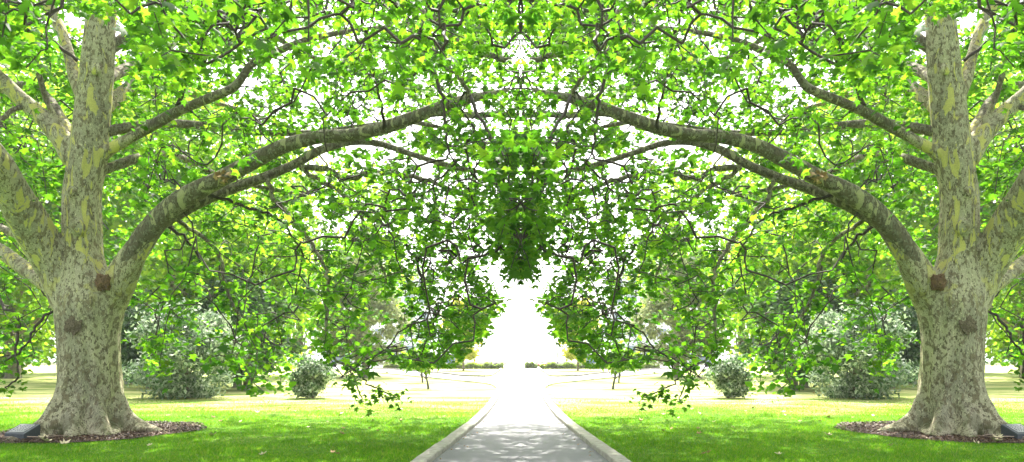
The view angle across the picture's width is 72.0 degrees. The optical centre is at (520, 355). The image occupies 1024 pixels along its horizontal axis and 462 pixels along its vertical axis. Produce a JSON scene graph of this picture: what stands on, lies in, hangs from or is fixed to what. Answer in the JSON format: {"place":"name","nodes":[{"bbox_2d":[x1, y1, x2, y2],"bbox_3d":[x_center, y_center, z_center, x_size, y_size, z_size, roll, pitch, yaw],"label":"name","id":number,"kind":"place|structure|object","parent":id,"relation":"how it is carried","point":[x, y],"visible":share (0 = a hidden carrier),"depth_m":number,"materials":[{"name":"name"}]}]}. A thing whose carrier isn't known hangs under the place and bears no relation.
{"place":"outdoors","nodes":[
{"label":"outdoors","id":0,"kind":"place"},
{"bbox_2d":[23,362,505,364],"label":"quay wall","id":1,"kind":"structure","parent":0,"point":[504,363],"depth_m":118.00,"materials":[{"name":"stone"}]},
{"bbox_2d":[329,353,350,366],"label":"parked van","id":2,"kind":"object","parent":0,"point":[338,358],"visible":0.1,"depth_m":97.15,"materials":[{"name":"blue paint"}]},
{"bbox_2d":[329,268,437,361],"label":"white building","id":3,"kind":"structure","parent":0,"point":[377,328],"depth_m":150.00,"materials":[{"name":"clear glass"}]},
{"bbox_2d":[412,369,497,374],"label":"lawn island","id":4,"kind":"structure","parent":0,"point":[476,371],"depth_m":70.58,"materials":[{"name":"white"}]},
{"bbox_2d":[383,362,503,368],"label":"hedge","id":5,"kind":"object","parent":4,"relation":"on","point":[485,365],"visible":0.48,"depth_m":83.66,"materials":[{"name":"green plant"}]},
{"bbox_2d":[440,298,493,370],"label":"yellow tree","id":6,"kind":"object","parent":4,"relation":"on","point":[474,353],"visible":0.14,"depth_m":73.49,"materials":[{"name":"green plant"}]},
{"bbox_2d":[0,317,993,356],"bbox_3d":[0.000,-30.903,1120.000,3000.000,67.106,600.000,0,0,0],"label":"hill","id":7,"kind":"structure","parent":0,"point":[531,338],"depth_m":860.51,"materials":[{"name":"white"}]},
{"bbox_2d":[0,364,1023,461],"bbox_3d":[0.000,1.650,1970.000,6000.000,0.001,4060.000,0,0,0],"label":"lawn ground","id":8,"kind":"structure","parent":0,"point":[41,380],"depth_m":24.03,"materials":[{"name":"green plant"}]},
{"bbox_2d":[0,154,47,341],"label":"leafy tree","id":9,"kind":"object","parent":8,"relation":"on","point":[20,288],"visible":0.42,"depth_m":42.88,"materials":[{"name":"green plant"}]},
{"bbox_2d":[0,299,55,377],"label":"weeping tree","id":10,"kind":"object","parent":8,"relation":"on","point":[42,341],"visible":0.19,"depth_m":52.02,"materials":[{"name":"green plant"}]},
{"bbox_2d":[0,27,156,378],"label":"leafy tree","id":11,"kind":"object","parent":8,"relation":"on","point":[13,120],"visible":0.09,"depth_m":48.95,"materials":[{"name":"green plant"}]},
{"bbox_2d":[14,237,157,366],"bbox_3d":[-41.230,-6.736,64.474,20.611,17.004,20.152,0,0,44],"label":"leafy tree","id":12,"kind":"object","parent":8,"relation":"on","point":[51,344],"visible":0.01,"depth_m":62.28,"materials":[{"name":"green plant"}]},
{"bbox_2d":[0,420,206,442],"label":"mulch bed","id":13,"kind":"object","parent":8,"relation":"on","point":[171,432],"visible":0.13,"depth_m":13.96,"materials":[{"name":"brown wood"}]},
{"bbox_2d":[5,424,39,439],"bbox_3d":[-9.698,1.488,13.707,0.486,0.269,0.350,0,0,14],"label":"memorial plaque","id":14,"kind":"object","parent":13,"relation":"on","point":[20,431],"visible":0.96,"depth_m":13.65,"materials":[{"name":"stone"}]},
{"bbox_2d":[0,0,552,440],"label":"plane tree","id":15,"kind":"object","parent":13,"relation":"on","point":[90,295],"visible":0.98,"depth_m":13.98,"materials":[{"name":"green plant"}]},
{"bbox_2d":[123,285,165,383],"bbox_3d":[-22.159,-1.292,40.217,5.714,6.156,5.806,0,0,-31],"label":"silver bush","id":16,"kind":"object","parent":8,"relation":"on","point":[130,310],"visible":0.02,"depth_m":39.04,"materials":[{"name":"green plant"}]},
{"bbox_2d":[121,313,190,388],"bbox_3d":[-18.410,-0.141,35.125,4.409,3.798,3.645,0,0,-16],"label":"dark bush","id":17,"kind":"object","parent":8,"relation":"on","point":[129,353],"visible":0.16,"depth_m":33.96,"materials":[{"name":"green plant"}]},
{"bbox_2d":[2,27,313,309],"bbox_3d":[-22.099,-8.594,43.944,19.318,20.755,17.755,0,0,0],"label":"leafy tree","id":18,"kind":"object","parent":8,"relation":"on","point":[115,222],"visible":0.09,"depth_m":41.50,"materials":[{"name":"green plant"}]},
{"bbox_2d":[122,299,256,399],"bbox_3d":[-12.839,-0.222,26.822,5.720,4.000,4.263,0,0,0],"label":"silver bush","id":19,"kind":"object","parent":8,"relation":"on","point":[187,383],"visible":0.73,"depth_m":26.30,"materials":[{"name":"green plant"}]},
{"bbox_2d":[109,171,344,387],"bbox_3d":[-14.892,-3.634,36.037,11.828,10.839,10.705,0,0,0],"label":"leafy tree","id":20,"kind":"object","parent":8,"relation":"on","point":[277,284],"visible":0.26,"depth_m":33.90,"materials":[{"name":"green plant"}]},
{"bbox_2d":[182,264,312,390],"bbox_3d":[-12.694,-1.188,33.108,5.408,5.878,5.451,0,0,31],"label":"dark tree","id":21,"kind":"object","parent":8,"relation":"on","point":[259,295],"visible":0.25,"depth_m":31.98,"materials":[{"name":"green plant"}]},
{"bbox_2d":[195,149,425,366],"bbox_3d":[-17.674,-7.642,56.565,20.634,18.819,18.712,0,0,0],"label":"leafy tree","id":22,"kind":"object","parent":8,"relation":"on","point":[300,329],"visible":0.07,"depth_m":54.71,"materials":[{"name":"green plant"}]},
{"bbox_2d":[284,351,339,397],"bbox_3d":[-7.991,0.801,27.037,1.957,1.903,2.047,0,0,-39],"label":"silver bush","id":23,"kind":"object","parent":8,"relation":"on","point":[311,376],"visible":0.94,"depth_m":26.80,"materials":[{"name":"green plant"}]},
{"bbox_2d":[312,253,417,377],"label":"tree","id":24,"kind":"object","parent":8,"relation":"on","point":[391,308],"visible":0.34,"depth_m":51.00,"materials":[{"name":"green plant"}]},
{"bbox_2d":[399,351,433,382],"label":"sapling","id":25,"kind":"object","parent":8,"relation":"on","point":[406,354],"visible":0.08,"depth_m":42.15,"materials":[{"name":"plant"}]},
{"bbox_2d":[339,369,501,461],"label":"kerb","id":26,"kind":"structure","parent":8,"relation":"on","point":[433,452],"depth_m":15.00,"materials":[{"name":"concrete"}]},
{"bbox_2d":[406,348,436,388],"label":"sapling","id":27,"kind":"object","parent":8,"relation":"on","point":[425,372],"visible":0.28,"depth_m":34.20,"materials":[{"name":"plant"}]},
{"bbox_2d":[359,367,501,376],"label":"island kerb","id":28,"kind":"structure","parent":8,"relation":"on","point":[495,372],"depth_m":61.12,"materials":[{"name":"concrete"}]},
{"bbox_2d":[524,361,537,367],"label":"hedge","id":29,"kind":"object","parent":8,"relation":"on","point":[531,364],"visible":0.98,"depth_m":87.61,"materials":[{"name":"green plant"}]},
{"bbox_2d":[540,367,682,376],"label":"island kerb","id":30,"kind":"structure","parent":8,"relation":"on","point":[547,373],"depth_m":60.85,"materials":[{"name":"concrete"}]},
{"bbox_2d":[604,348,634,388],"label":"sapling","id":31,"kind":"object","parent":8,"relation":"on","point":[615,372],"visible":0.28,"depth_m":34.19,"materials":[{"name":"plant"}]},
{"bbox_2d":[540,368,707,461],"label":"kerb","id":32,"kind":"structure","parent":8,"relation":"on","point":[606,451],"depth_m":14.95,"materials":[{"name":"concrete"}]},
{"bbox_2d":[607,351,641,382],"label":"sapling","id":33,"kind":"object","parent":8,"relation":"on","point":[634,354],"visible":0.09,"depth_m":42.16,"materials":[{"name":"plant"}]},
{"bbox_2d":[625,253,728,377],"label":"pine tree","id":34,"kind":"object","parent":8,"relation":"on","point":[649,308],"visible":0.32,"depth_m":51.00,"materials":[{"name":"green plant"}]},
{"bbox_2d":[701,351,756,397],"bbox_3d":[7.991,0.801,27.037,1.957,1.903,2.047,0,0,39],"label":"silver bush","id":35,"kind":"object","parent":8,"relation":"on","point":[729,378],"visible":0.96,"depth_m":26.80,"materials":[{"name":"green plant"}]},
{"bbox_2d":[613,149,846,361],"bbox_3d":[17.674,-7.642,56.565,20.634,18.819,18.712,0,0,0],"label":"leafy tree","id":36,"kind":"object","parent":8,"relation":"on","point":[741,181],"visible":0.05,"depth_m":54.66,"materials":[{"name":"green plant"}]},
{"bbox_2d":[728,265,858,390],"bbox_3d":[12.694,-1.188,33.108,5.408,5.878,5.451,0,0,-31],"label":"dark tree","id":37,"kind":"object","parent":8,"relation":"on","point":[782,292],"visible":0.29,"depth_m":31.98,"materials":[{"name":"green plant"}]},
{"bbox_2d":[696,185,932,387],"bbox_3d":[14.892,-3.634,36.037,11.828,10.839,10.705,0,0,0],"label":"leafy tree","id":38,"kind":"object","parent":8,"relation":"on","point":[880,267],"visible":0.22,"depth_m":33.90,"materials":[{"name":"green plant"}]},
{"bbox_2d":[777,298,919,399],"bbox_3d":[12.839,-0.222,26.822,5.720,4.000,4.263,0,0,0],"label":"silver bush","id":39,"kind":"object","parent":8,"relation":"on","point":[853,380],"visible":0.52,"depth_m":26.30,"materials":[{"name":"green plant"}]},
{"bbox_2d":[727,26,1023,341],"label":"leafy tree","id":40,"kind":"object","parent":8,"relation":"on","point":[916,224],"visible":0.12,"depth_m":41.53,"materials":[{"name":"green plant"}]},
{"bbox_2d":[876,285,918,383],"bbox_3d":[22.159,-1.292,40.217,5.714,6.156,5.806,0,0,31],"label":"silver bush","id":41,"kind":"object","parent":8,"relation":"on","point":[910,310],"visible":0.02,"depth_m":39.07,"materials":[{"name":"green plant"}]},
{"bbox_2d":[890,313,920,388],"bbox_3d":[18.410,-0.141,35.125,4.409,3.798,3.645,0,0,16],"label":"dark bush","id":42,"kind":"object","parent":8,"relation":"on","point":[912,353],"visible":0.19,"depth_m":33.95,"materials":[{"name":"green plant"}]},
{"bbox_2d":[834,420,1023,442],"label":"mulch bed","id":43,"kind":"object","parent":8,"relation":"on","point":[885,434],"visible":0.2,"depth_m":13.86,"materials":[{"name":"brown wood"}]},
{"bbox_2d":[488,0,1023,437],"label":"plane tree","id":44,"kind":"object","parent":43,"relation":"on","point":[951,295],"visible":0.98,"depth_m":13.99,"materials":[{"name":"green plant"}]},
{"bbox_2d":[1001,424,1023,439],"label":"memorial plaque","id":45,"kind":"object","parent":43,"relation":"on","point":[1016,431],"visible":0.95,"depth_m":13.67,"materials":[{"name":"grey stone"}]},
{"bbox_2d":[863,27,1023,377],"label":"leafy tree","id":46,"kind":"object","parent":8,"relation":"on","point":[999,298],"visible":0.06,"depth_m":48.78,"materials":[{"name":"green plant"}]},
{"bbox_2d":[919,201,1022,366],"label":"leafy tree","id":47,"kind":"object","parent":8,"relation":"on","point":[989,343],"visible":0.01,"depth_m":62.28,"materials":[{"name":"green plant"}]},
{"bbox_2d":[985,299,1022,376],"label":"weeping tree","id":48,"kind":"object","parent":8,"relation":"on","point":[998,341],"visible":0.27,"depth_m":52.12,"materials":[{"name":"green plant"}]},
{"bbox_2d":[994,245,1023,325],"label":"leafy tree","id":49,"kind":"object","parent":8,"relation":"on","point":[1019,298],"visible":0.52,"depth_m":43.60,"materials":[{"name":"green plant"}]},
{"bbox_2d":[0,0,1023,339],"label":"sky","id":50,"kind":"structure","parent":0,"point":[520,309],"materials":[{"name":"white"}]},
{"bbox_2d":[330,365,708,367],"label":"quay road","id":51,"kind":"structure","parent":0,"point":[517,366],"depth_m":101.76,"materials":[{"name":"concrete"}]},
{"bbox_2d":[333,368,706,461],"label":"path","id":52,"kind":"structure","parent":0,"point":[523,423],"depth_m":15.36,"materials":[{"name":"concrete"}]},
{"bbox_2d":[34,357,1006,363],"bbox_3d":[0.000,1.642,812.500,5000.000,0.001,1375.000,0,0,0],"label":"water","id":53,"kind":"structure","parent":0,"point":[515,360],"depth_m":266.38,"materials":[{"name":"grey liquid"}]},
{"bbox_2d":[543,368,610,374],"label":"lawn island","id":54,"kind":"structure","parent":0,"point":[565,371],"depth_m":70.58,"materials":[{"name":"white"}]},
{"bbox_2d":[547,298,600,370],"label":"yellow tree","id":55,"kind":"object","parent":54,"relation":"on","point":[567,353],"visible":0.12,"depth_m":73.38,"materials":[{"name":"green plant"}]},
{"bbox_2d":[539,362,660,368],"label":"hedge","id":56,"kind":"object","parent":54,"relation":"on","point":[554,365],"visible":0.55,"depth_m":83.64,"materials":[{"name":"green plant"}]},
{"bbox_2d":[603,268,712,361],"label":"white building","id":57,"kind":"structure","parent":0,"point":[665,327],"depth_m":150.00,"materials":[{"name":"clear glass"}]},
{"bbox_2d":[690,353,711,366],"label":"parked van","id":58,"kind":"object","parent":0,"point":[702,358],"visible":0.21,"depth_m":97.15,"materials":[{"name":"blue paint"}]},
{"bbox_2d":[535,362,1017,364],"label":"quay wall","id":59,"kind":"structure","parent":0,"point":[537,363],"depth_m":118.00,"materials":[{"name":"stone"}]}
]}

